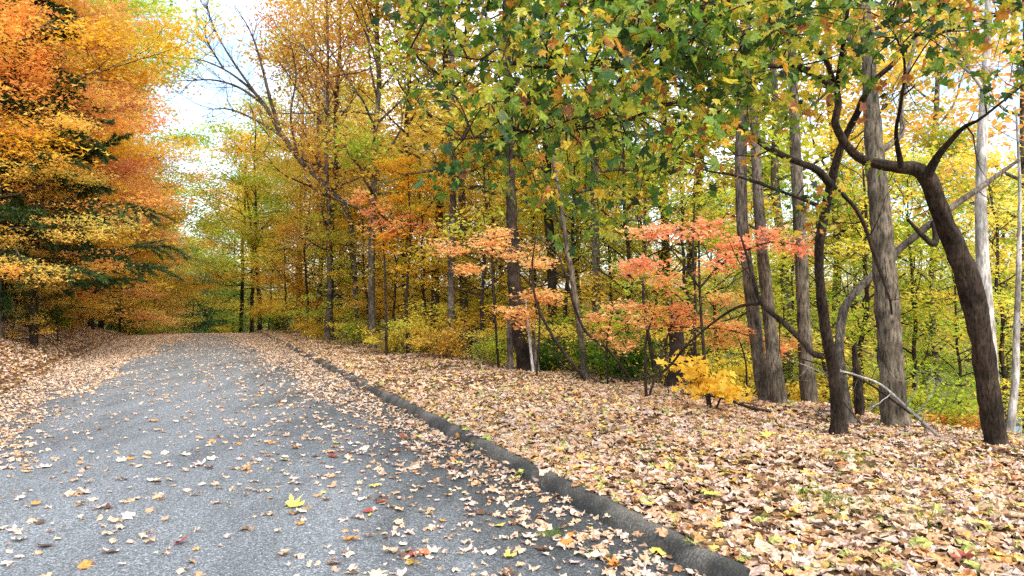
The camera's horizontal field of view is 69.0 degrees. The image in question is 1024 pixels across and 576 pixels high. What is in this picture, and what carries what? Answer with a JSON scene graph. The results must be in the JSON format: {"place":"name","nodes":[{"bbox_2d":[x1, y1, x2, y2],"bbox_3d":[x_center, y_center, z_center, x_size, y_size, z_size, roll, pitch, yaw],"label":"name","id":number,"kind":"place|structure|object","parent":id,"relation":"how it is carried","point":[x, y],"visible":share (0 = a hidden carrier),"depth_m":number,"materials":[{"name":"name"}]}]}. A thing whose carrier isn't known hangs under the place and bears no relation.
{"place":"outdoors","nodes":[
{"label":"outdoors","id":0,"kind":"place"},
{"bbox_2d":[0,334,694,575],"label":"road","id":1,"kind":"structure","parent":0,"point":[248,552],"depth_m":5.80,"materials":[{"name":"grey asphalt"}]},
{"bbox_2d":[0,332,705,575],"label":"scattered leaves","id":2,"kind":"object","parent":1,"relation":"on","point":[152,339],"visible":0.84,"depth_m":8.45,"materials":[{"name":"beige plant"}]},
{"bbox_2d":[258,331,761,575],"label":"curb","id":3,"kind":"structure","parent":1,"relation":"on","point":[701,560],"depth_m":5.38,"materials":[{"name":"concrete"}]},
{"bbox_2d":[0,286,1023,575],"bbox_3d":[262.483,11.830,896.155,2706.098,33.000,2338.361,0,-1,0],"label":"ground","id":4,"kind":"structure","parent":0,"point":[12,378],"depth_m":7.86,"materials":[{"name":"brown soil"}]},
{"bbox_2d":[1,244,74,346],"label":"young tree","id":5,"kind":"object","parent":4,"relation":"on","point":[43,254],"visible":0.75,"depth_m":18.14,"materials":[{"name":"orange plant"}]},
{"bbox_2d":[0,314,127,391],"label":"leaf litter","id":6,"kind":"object","parent":4,"relation":"on","point":[83,331],"visible":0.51,"depth_m":18.85,"materials":[{"name":"beige plant"}]},
{"bbox_2d":[0,0,166,338],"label":"maple tree","id":7,"kind":"object","parent":4,"relation":"on","point":[71,121],"visible":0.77,"depth_m":17.62,"materials":[{"name":"brown plant"}]},
{"bbox_2d":[1,69,171,326],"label":"maple tree","id":8,"kind":"object","parent":4,"relation":"on","point":[82,294],"visible":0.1,"depth_m":26.53,"materials":[{"name":"orange plant"}]},
{"bbox_2d":[0,0,183,320],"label":"maple tree","id":9,"kind":"object","parent":4,"relation":"on","point":[123,103],"visible":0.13,"depth_m":24.95,"materials":[{"name":"brown plant"}]},
{"bbox_2d":[0,0,193,344],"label":"conifer tree","id":10,"kind":"object","parent":4,"relation":"on","point":[21,211],"visible":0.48,"depth_m":18.64,"materials":[{"name":"orange plant"}]},
{"bbox_2d":[18,85,193,334],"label":"maple tree","id":11,"kind":"object","parent":4,"relation":"on","point":[135,291],"visible":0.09,"depth_m":30.86,"materials":[{"name":"orange plant"}]},
{"bbox_2d":[0,0,219,267],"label":"maple tree","id":12,"kind":"object","parent":4,"relation":"on","point":[12,52],"visible":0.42,"depth_m":18.44,"materials":[{"name":"brown plant"}]},
{"bbox_2d":[38,149,188,334],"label":"maple tree","id":13,"kind":"object","parent":4,"relation":"on","point":[131,305],"visible":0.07,"depth_m":34.75,"materials":[{"name":"yellow plant"}]},
{"bbox_2d":[14,3,224,212],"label":"maple tree","id":14,"kind":"object","parent":4,"relation":"on","point":[174,154],"visible":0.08,"depth_m":32.97,"materials":[{"name":"brown plant"}]},
{"bbox_2d":[42,0,209,321],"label":"maple tree","id":15,"kind":"object","parent":4,"relation":"on","point":[162,121],"visible":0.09,"depth_m":31.74,"materials":[{"name":"brown plant"}]},
{"bbox_2d":[20,0,242,324],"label":"maple tree","id":16,"kind":"object","parent":4,"relation":"on","point":[187,192],"visible":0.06,"depth_m":47.94,"materials":[{"name":"brown plant"}]},
{"bbox_2d":[0,0,268,290],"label":"maple tree","id":17,"kind":"object","parent":4,"relation":"on","point":[117,68],"visible":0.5,"depth_m":22.25,"materials":[{"name":"brown plant"}]},
{"bbox_2d":[43,0,241,318],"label":"maple tree","id":18,"kind":"object","parent":4,"relation":"on","point":[138,4],"visible":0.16,"depth_m":37.43,"materials":[{"name":"yellow plant"}]},
{"bbox_2d":[83,161,216,334],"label":"maple tree","id":19,"kind":"object","parent":4,"relation":"on","point":[195,297],"visible":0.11,"depth_m":40.29,"materials":[{"name":"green plant"}]},
{"bbox_2d":[87,92,231,329],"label":"maple tree","id":20,"kind":"object","parent":4,"relation":"on","point":[189,288],"visible":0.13,"depth_m":38.49,"materials":[{"name":"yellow plant"}]},
{"bbox_2d":[151,95,316,330],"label":"forest tree","id":21,"kind":"object","parent":4,"relation":"on","point":[256,209],"visible":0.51,"depth_m":39.82,"materials":[{"name":"yellow plant"}]},
{"bbox_2d":[174,118,298,332],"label":"forest tree","id":22,"kind":"object","parent":4,"relation":"on","point":[252,279],"visible":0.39,"depth_m":43.86,"materials":[{"name":"yellow plant"}]},
{"bbox_2d":[177,130,303,332],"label":"forest tree","id":23,"kind":"object","parent":4,"relation":"on","point":[241,294],"visible":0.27,"depth_m":44.99,"materials":[{"name":"yellow plant"}]},
{"bbox_2d":[158,0,359,338],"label":"leaning bare tree","id":24,"kind":"object","parent":4,"relation":"on","point":[260,100],"visible":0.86,"depth_m":24.89,"materials":[{"name":"brown plant"}]},
{"bbox_2d":[187,160,342,332],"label":"maple tree","id":25,"kind":"object","parent":4,"relation":"on","point":[237,302],"visible":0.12,"depth_m":56.27,"materials":[{"name":"yellow plant"}]},
{"bbox_2d":[241,221,325,326],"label":"young tree","id":26,"kind":"object","parent":4,"relation":"on","point":[285,230],"visible":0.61,"depth_m":32.79,"materials":[{"name":"yellow plant"}]},
{"bbox_2d":[206,144,364,332],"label":"maple tree","id":27,"kind":"object","parent":4,"relation":"on","point":[245,289],"visible":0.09,"depth_m":45.59,"materials":[{"name":"yellow plant"}]},
{"bbox_2d":[218,10,366,318],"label":"forest tree","id":28,"kind":"object","parent":4,"relation":"on","point":[256,179],"visible":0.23,"depth_m":36.25,"materials":[{"name":"yellow plant"}]},
{"bbox_2d":[252,166,362,327],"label":"young tree","id":29,"kind":"object","parent":4,"relation":"on","point":[303,252],"visible":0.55,"depth_m":28.96,"materials":[{"name":"yellow plant"}]},
{"bbox_2d":[207,94,412,338],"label":"maple tree","id":30,"kind":"object","parent":4,"relation":"on","point":[272,221],"visible":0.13,"depth_m":37.29,"materials":[{"name":"yellow plant"}]},
{"bbox_2d":[229,0,391,327],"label":"forest tree","id":31,"kind":"object","parent":4,"relation":"on","point":[320,284],"visible":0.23,"depth_m":32.00,"materials":[{"name":"yellow plant"}]},
{"bbox_2d":[223,78,417,332],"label":"maple tree","id":32,"kind":"object","parent":4,"relation":"on","point":[347,96],"visible":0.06,"depth_m":38.83,"materials":[{"name":"yellow plant"}]},
{"bbox_2d":[237,125,413,331],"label":"maple tree","id":33,"kind":"object","parent":4,"relation":"on","point":[295,279],"visible":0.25,"depth_m":32.02,"materials":[{"name":"yellow plant"}]},
{"bbox_2d":[220,0,431,336],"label":"forest tree","id":34,"kind":"object","parent":4,"relation":"on","point":[277,57],"visible":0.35,"depth_m":26.72,"materials":[{"name":"orange plant"}]},
{"bbox_2d":[278,197,379,339],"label":"young tree","id":35,"kind":"object","parent":4,"relation":"on","point":[333,265],"visible":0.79,"depth_m":24.88,"materials":[{"name":"yellow plant"}]},
{"bbox_2d":[236,0,427,340],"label":"forest tree","id":36,"kind":"object","parent":4,"relation":"on","point":[329,267],"visible":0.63,"depth_m":24.72,"materials":[{"name":"brown plant"}]},
{"bbox_2d":[271,130,446,338],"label":"maple tree","id":37,"kind":"object","parent":4,"relation":"on","point":[324,294],"visible":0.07,"depth_m":32.63,"materials":[{"name":"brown plant"}]},
{"bbox_2d":[233,0,491,348],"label":"forest tree","id":38,"kind":"object","parent":4,"relation":"on","point":[372,325],"visible":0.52,"depth_m":21.01,"materials":[{"name":"yellow plant"}]},
{"bbox_2d":[313,187,417,334],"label":"young tree","id":39,"kind":"object","parent":4,"relation":"on","point":[363,272],"visible":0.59,"depth_m":24.50,"materials":[{"name":"yellow plant"}]},
{"bbox_2d":[336,196,439,338],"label":"young tree","id":40,"kind":"object","parent":4,"relation":"on","point":[396,275],"visible":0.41,"depth_m":21.96,"materials":[{"name":"yellow plant"}]},
{"bbox_2d":[344,186,446,354],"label":"maple sapling","id":41,"kind":"object","parent":4,"relation":"on","point":[382,212],"visible":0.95,"depth_m":18.37,"materials":[{"name":"orange plant"}]},
{"bbox_2d":[353,153,453,353],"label":"maple sapling","id":42,"kind":"object","parent":4,"relation":"on","point":[403,196],"visible":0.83,"depth_m":18.56,"materials":[{"name":"orange plant"}]},
{"bbox_2d":[281,0,527,343],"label":"forest tree","id":43,"kind":"object","parent":4,"relation":"on","point":[332,185],"visible":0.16,"depth_m":25.80,"materials":[{"name":"orange plant"}]},
{"bbox_2d":[340,165,476,335],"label":"young tree","id":44,"kind":"object","parent":4,"relation":"on","point":[390,307],"visible":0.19,"depth_m":22.86,"materials":[{"name":"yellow plant"}]},
{"bbox_2d":[323,112,501,345],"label":"maple tree","id":45,"kind":"object","parent":4,"relation":"on","point":[376,294],"visible":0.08,"depth_m":29.32,"materials":[{"name":"yellow plant"}]},
{"bbox_2d":[360,164,475,351],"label":"young tree","id":46,"kind":"object","parent":4,"relation":"on","point":[424,304],"visible":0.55,"depth_m":19.25,"materials":[{"name":"yellow plant"}]},
{"bbox_2d":[308,0,563,350],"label":"forest tree","id":47,"kind":"object","parent":4,"relation":"on","point":[443,140],"visible":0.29,"depth_m":19.91,"materials":[{"name":"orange plant"}]},
{"bbox_2d":[400,320,475,359],"bbox_3d":[-1.743,1.292,17.552,1.820,1.088,1.638,0,-1,-8],"label":"shrub","id":48,"kind":"object","parent":4,"relation":"on","point":[446,345],"visible":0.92,"depth_m":17.40,"materials":[{"name":"yellow plant"}]},
{"bbox_2d":[318,0,583,355],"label":"forest tree","id":49,"kind":"object","parent":4,"relation":"on","point":[451,291],"visible":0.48,"depth_m":18.50,"materials":[{"name":"yellow plant"}]},
{"bbox_2d":[331,0,578,353],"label":"forest tree","id":50,"kind":"object","parent":4,"relation":"on","point":[461,199],"visible":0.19,"depth_m":20.68,"materials":[{"name":"yellow plant"}]},
{"bbox_2d":[264,329,674,395],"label":"leaf litter","id":51,"kind":"object","parent":4,"relation":"on","point":[353,357],"visible":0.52,"depth_m":14.44,"materials":[{"name":"beige plant"}]},
{"bbox_2d":[359,81,584,354],"bbox_3d":[-1.610,-2.269,30.065,10.117,12.771,9.461,1,-1,-44],"label":"maple tree","id":52,"kind":"object","parent":4,"relation":"on","point":[381,273],"visible":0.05,"depth_m":29.28,"materials":[{"name":"yellow plant"}]},
{"bbox_2d":[394,89,562,359],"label":"young tree","id":53,"kind":"object","parent":4,"relation":"on","point":[445,180],"visible":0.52,"depth_m":17.91,"materials":[{"name":"yellow plant"}]},
{"bbox_2d":[412,144,562,356],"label":"young tree","id":54,"kind":"object","parent":4,"relation":"on","point":[468,283],"visible":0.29,"depth_m":19.61,"materials":[{"name":"yellow plant"}]},
{"bbox_2d":[421,223,569,375],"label":"maple sapling","id":55,"kind":"object","parent":4,"relation":"on","point":[546,297],"visible":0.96,"depth_m":13.37,"materials":[{"name":"orange plant"}]},
{"bbox_2d":[401,137,590,359],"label":"maple tree","id":56,"kind":"object","parent":4,"relation":"on","point":[499,288],"visible":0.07,"depth_m":25.37,"materials":[{"name":"yellow plant"}]},
{"bbox_2d":[252,330,739,553],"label":"leaf litter","id":57,"kind":"object","parent":4,"relation":"on","point":[662,531],"visible":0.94,"depth_m":7.52,"materials":[{"name":"beige plant"}]},
{"bbox_2d":[465,0,551,372],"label":"split trunk tree","id":58,"kind":"object","parent":4,"relation":"on","point":[526,355],"visible":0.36,"depth_m":14.53,"materials":[{"name":"brown plant"}]},
{"bbox_2d":[467,135,612,363],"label":"young tree","id":59,"kind":"object","parent":4,"relation":"on","point":[536,276],"visible":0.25,"depth_m":18.28,"materials":[{"name":"yellow plant"}]},
{"bbox_2d":[431,0,653,364],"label":"forest tree","id":60,"kind":"object","parent":4,"relation":"on","point":[552,283],"visible":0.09,"depth_m":17.47,"materials":[{"name":"green plant"}]},
{"bbox_2d":[528,32,597,379],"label":"slender leaning tree","id":61,"kind":"object","parent":4,"relation":"on","point":[584,363],"visible":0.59,"depth_m":13.76,"materials":[{"name":"grey plant"}]},
{"bbox_2d":[473,88,668,369],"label":"young tree","id":62,"kind":"object","parent":4,"relation":"on","point":[565,294],"visible":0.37,"depth_m":16.68,"materials":[{"name":"yellow plant"}]},
{"bbox_2d":[457,78,707,381],"bbox_3d":[2.261,-1.465,24.334,8.936,11.179,8.942,-1,-1,44],"label":"maple tree","id":63,"kind":"object","parent":4,"relation":"on","point":[577,272],"visible":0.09,"depth_m":23.90,"materials":[{"name":"yellow plant"}]},
{"bbox_2d":[412,0,781,374],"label":"forest tree","id":64,"kind":"object","parent":4,"relation":"on","point":[595,248],"visible":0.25,"depth_m":15.97,"materials":[{"name":"orange plant"}]},
{"bbox_2d":[539,156,686,363],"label":"young tree","id":65,"kind":"object","parent":4,"relation":"on","point":[607,242],"visible":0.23,"depth_m":17.94,"materials":[{"name":"yellow plant"}]},
{"bbox_2d":[561,328,667,381],"bbox_3d":[1.944,1.354,13.981,2.022,1.210,1.821,0,-1,-29],"label":"shrub","id":66,"kind":"object","parent":4,"relation":"on","point":[632,359],"visible":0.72,"depth_m":13.84,"materials":[{"name":"green plant"}]},
{"bbox_2d":[578,297,650,383],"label":"maple sapling","id":67,"kind":"object","parent":4,"relation":"on","point":[600,317],"visible":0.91,"depth_m":13.16,"materials":[{"name":"orange plant"}]},
{"bbox_2d":[524,72,741,355],"bbox_3d":[2.283,-1.147,15.474,4.807,7.148,4.704,0,-1,3],"label":"young tree","id":68,"kind":"object","parent":4,"relation":"on","point":[629,286],"visible":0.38,"depth_m":15.46,"materials":[{"name":"yellow plant"}]},
{"bbox_2d":[531,72,781,382],"bbox_3d":[3.680,-0.781,20.698,7.560,10.329,7.781,0,-1,-22],"label":"maple tree","id":69,"kind":"object","parent":4,"relation":"on","point":[701,255],"visible":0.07,"depth_m":20.51,"materials":[{"name":"yellow plant"}]},
{"bbox_2d":[579,157,734,382],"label":"young tree","id":70,"kind":"object","parent":4,"relation":"on","point":[652,288],"visible":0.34,"depth_m":15.99,"materials":[{"name":"yellow plant"}]},
{"bbox_2d":[664,297,692,386],"bbox_3d":[2.828,1.121,12.773,0.628,1.967,0.628,0,-1,0],"label":"broken stump","id":71,"kind":"object","parent":4,"relation":"on","point":[677,343],"visible":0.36,"depth_m":12.67,"materials":[{"name":"brown wood"}]},
{"bbox_2d":[577,110,812,382],"bbox_3d":[3.402,-0.504,14.405,4.204,5.980,4.055,0,-1,-3],"label":"young tree","id":72,"kind":"object","parent":4,"relation":"on","point":[696,137],"visible":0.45,"depth_m":14.38,"materials":[{"name":"yellow plant"}]},
{"bbox_2d":[369,0,1023,448],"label":"bent maple","id":73,"kind":"object","parent":4,"relation":"on","point":[971,292],"visible":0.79,"depth_m":5.52,"materials":[{"name":"green plant"}]},
{"bbox_2d":[371,0,1023,436],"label":"thin maple","id":74,"kind":"object","parent":4,"relation":"on","point":[695,102],"visible":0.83,"depth_m":5.58,"materials":[{"name":"green plant"}]},
{"bbox_2d":[614,148,792,382],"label":"young tree","id":75,"kind":"object","parent":4,"relation":"on","point":[718,176],"visible":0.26,"depth_m":15.89,"materials":[{"name":"yellow plant"}]},
{"bbox_2d":[609,260,799,396],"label":"maple sapling","id":76,"kind":"object","parent":4,"relation":"on","point":[672,323],"visible":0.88,"depth_m":11.13,"materials":[{"name":"orange plant"}]},
{"bbox_2d":[654,349,754,408],"bbox_3d":[2.438,1.242,9.557,1.300,0.882,1.260,0,-1,0],"label":"yellow bush","id":77,"kind":"object","parent":4,"relation":"on","point":[718,386],"visible":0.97,"depth_m":9.42,"materials":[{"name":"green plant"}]},
{"bbox_2d":[552,0,856,383],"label":"forest tree","id":78,"kind":"object","parent":4,"relation":"on","point":[731,165],"visible":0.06,"depth_m":17.72,"materials":[{"name":"green plant"}]},
{"bbox_2d":[534,0,882,368],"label":"forest tree","id":79,"kind":"object","parent":4,"relation":"on","point":[783,147],"visible":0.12,"depth_m":16.11,"materials":[{"name":"yellow plant"}]},
{"bbox_2d":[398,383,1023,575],"bbox_3d":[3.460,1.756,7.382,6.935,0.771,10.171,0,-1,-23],"label":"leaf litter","id":80,"kind":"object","parent":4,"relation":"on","point":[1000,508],"visible":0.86,"depth_m":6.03,"materials":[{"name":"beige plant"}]},
{"bbox_2d":[611,211,829,405],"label":"maple sapling","id":81,"kind":"object","parent":4,"relation":"on","point":[702,231],"visible":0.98,"depth_m":10.17,"materials":[{"name":"orange plant"}]},
{"bbox_2d":[697,344,765,394],"bbox_3d":[3.871,1.459,12.976,1.570,1.102,1.500,1,-1,-32],"label":"shrub","id":82,"kind":"object","parent":4,"relation":"on","point":[738,370],"visible":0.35,"depth_m":12.86,"materials":[{"name":"yellow plant"}]},
{"bbox_2d":[686,289,797,396],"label":"maple sapling","id":83,"kind":"object","parent":4,"relation":"on","point":[724,344],"visible":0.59,"depth_m":11.45,"materials":[{"name":"orange plant"}]},
{"bbox_2d":[735,1,787,403],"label":"twin trunk tree","id":84,"kind":"object","parent":4,"relation":"on","point":[774,391],"visible":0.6,"depth_m":10.80,"materials":[{"name":"grey plant"}]},
{"bbox_2d":[659,153,905,396],"bbox_3d":[8.619,0.593,25.915,8.852,11.174,8.279,0,-1,24],"label":"maple tree","id":85,"kind":"object","parent":4,"relation":"on","point":[740,281],"visible":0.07,"depth_m":25.64,"materials":[{"name":"yellow plant"}]},
{"bbox_2d":[717,218,869,401],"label":"young tree","id":86,"kind":"object","parent":4,"relation":"on","point":[827,295],"visible":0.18,"depth_m":14.67,"materials":[{"name":"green plant"}]},
{"bbox_2d":[615,0,973,399],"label":"forest tree","id":87,"kind":"object","parent":4,"relation":"on","point":[774,177],"visible":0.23,"depth_m":14.77,"materials":[{"name":"yellow plant"}]},
{"bbox_2d":[787,4,818,402],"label":"straight grey tree","id":88,"kind":"object","parent":4,"relation":"on","point":[808,388],"visible":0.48,"depth_m":11.00,"materials":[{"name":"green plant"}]},
{"bbox_2d":[730,169,909,404],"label":"young tree","id":89,"kind":"object","parent":4,"relation":"on","point":[788,261],"visible":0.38,"depth_m":13.81,"materials":[{"name":"yellow plant"}]},
{"bbox_2d":[687,0,992,400],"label":"forest tree","id":90,"kind":"object","parent":4,"relation":"on","point":[829,107],"visible":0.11,"depth_m":18.20,"materials":[{"name":"yellow plant"}]},
{"bbox_2d":[730,158,971,416],"bbox_3d":[10.061,1.088,22.311,7.560,10.329,7.781,1,-1,-39],"label":"maple tree","id":91,"kind":"object","parent":4,"relation":"on","point":[854,235],"visible":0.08,"depth_m":21.66,"materials":[{"name":"yellow plant"}]},
{"bbox_2d":[795,0,949,427],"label":"thick grey tree","id":92,"kind":"object","parent":4,"relation":"on","point":[890,354],"visible":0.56,"depth_m":8.85,"materials":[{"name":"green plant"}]},
{"bbox_2d":[768,117,1004,410],"bbox_3d":[6.734,-0.034,13.874,4.345,6.407,4.505,0,-1,-7],"label":"young tree","id":93,"kind":"object","parent":4,"relation":"on","point":[863,255],"visible":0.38,"depth_m":13.76,"materials":[{"name":"yellow plant"}]},
{"bbox_2d":[772,0,1021,406],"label":"forest tree","id":94,"kind":"object","parent":4,"relation":"on","point":[951,110],"visible":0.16,"depth_m":21.91,"materials":[{"name":"yellow plant"}]},
{"bbox_2d":[793,101,1023,430],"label":"maple tree","id":95,"kind":"object","parent":4,"relation":"on","point":[953,147],"visible":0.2,"depth_m":17.64,"materials":[{"name":"yellow plant"}]},
{"bbox_2d":[808,0,1023,432],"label":"forest tree","id":96,"kind":"object","parent":4,"relation":"on","point":[1020,114],"visible":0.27,"depth_m":17.02,"materials":[{"name":"yellow plant"}]},
{"bbox_2d":[809,145,1023,418],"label":"young tree","id":97,"kind":"object","parent":4,"relation":"on","point":[915,301],"visible":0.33,"depth_m":13.37,"materials":[{"name":"yellow plant"}]},
{"bbox_2d":[835,159,1019,424],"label":"leaning dead tree","id":98,"kind":"object","parent":4,"relation":"on","point":[860,286],"visible":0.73,"depth_m":9.40,"materials":[{"name":"grey wood"}]},
{"bbox_2d":[843,170,1021,429],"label":"maple tree","id":99,"kind":"object","parent":4,"relation":"on","point":[996,328],"visible":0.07,"depth_m":21.05,"materials":[{"name":"yellow plant"}]},
{"bbox_2d":[870,362,1007,426],"bbox_3d":[6.806,1.888,11.950,2.043,1.435,1.952,0,-1,-16],"label":"shrub","id":100,"kind":"object","parent":4,"relation":"on","point":[941,403],"visible":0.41,"depth_m":11.88,"materials":[{"name":"green plant"}]},
{"bbox_2d":[866,236,1023,427],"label":"young tree","id":101,"kind":"object","parent":4,"relation":"on","point":[959,365],"visible":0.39,"depth_m":13.09,"materials":[{"name":"green plant"}]},
{"bbox_2d":[901,142,1023,429],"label":"young tree","id":102,"kind":"object","parent":4,"relation":"on","point":[1005,383],"visible":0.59,"depth_m":12.56,"materials":[{"name":"yellow plant"}]},
{"bbox_2d":[927,0,1013,383],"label":"pale barked tree","id":103,"kind":"object","parent":4,"relation":"on","point":[982,245],"visible":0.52,"depth_m":9.86,"materials":[{"name":"white plant"}]},
{"bbox_2d":[998,96,1023,431],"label":"slender pale tree","id":104,"kind":"object","parent":4,"relation":"on","point":[1010,425],"visible":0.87,"depth_m":9.97,"materials":[{"name":"white plant"}]},
{"bbox_2d":[71,0,1022,289],"label":"sky","id":105,"kind":"structure","parent":0,"point":[208,93],"materials":[{"name":"white"}]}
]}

